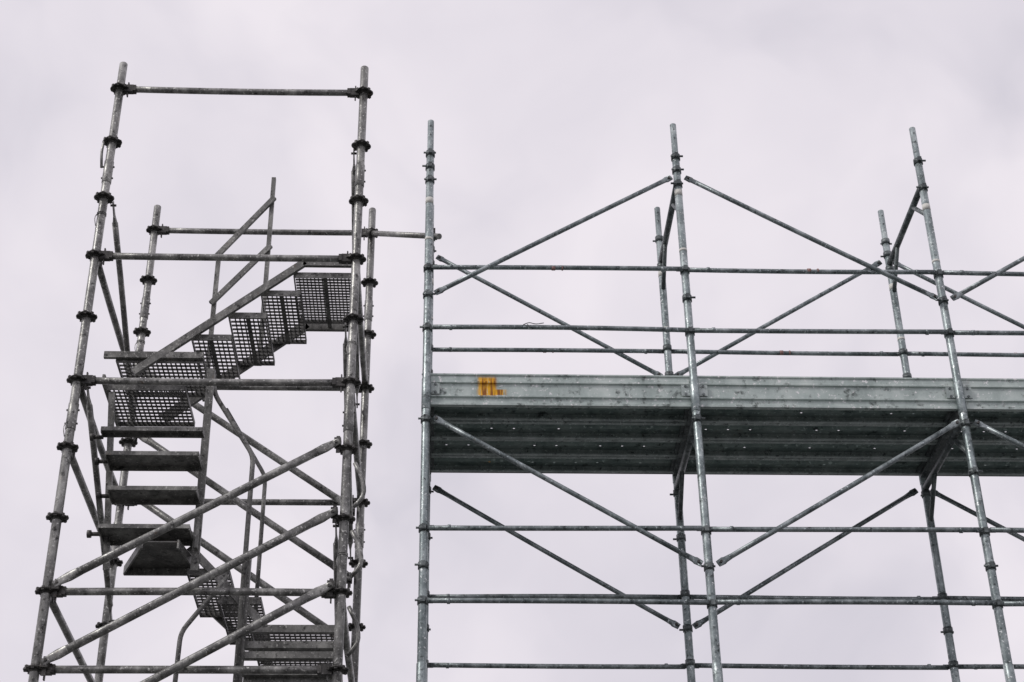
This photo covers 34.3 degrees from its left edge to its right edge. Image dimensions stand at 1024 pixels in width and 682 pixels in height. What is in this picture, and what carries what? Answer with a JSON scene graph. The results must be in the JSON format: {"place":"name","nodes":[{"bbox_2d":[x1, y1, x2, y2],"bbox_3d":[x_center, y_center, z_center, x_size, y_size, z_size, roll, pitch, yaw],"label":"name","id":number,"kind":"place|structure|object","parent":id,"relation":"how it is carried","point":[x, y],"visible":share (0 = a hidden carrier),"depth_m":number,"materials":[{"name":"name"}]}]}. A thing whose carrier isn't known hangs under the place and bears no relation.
{"place":"outdoors","nodes":[
{"label":"outdoors","id":0,"kind":"place"},
{"bbox_2d":[0,0,1023,681],"label":"sky","id":1,"kind":"structure","parent":0,"point":[546,115],"materials":[{"name":"white"}]},
{"label":"ground","id":2,"kind":"structure","parent":0,"visible":0},
{"bbox_2d":[23,62,441,681],"bbox_3d":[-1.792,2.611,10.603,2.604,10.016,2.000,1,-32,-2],"label":"scaffold stair tower","id":3,"kind":"structure","parent":2,"relation":"on","point":[161,550],"depth_m":11.25,"materials":[{"name":"metal"}]},
{"bbox_2d":[415,119,1023,681],"bbox_3d":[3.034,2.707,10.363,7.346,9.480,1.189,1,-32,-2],"label":"frame scaffold","id":4,"kind":"object","parent":2,"relation":"on","point":[861,427],"visible":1,"depth_m":11.41,"materials":[{"name":"metal"}]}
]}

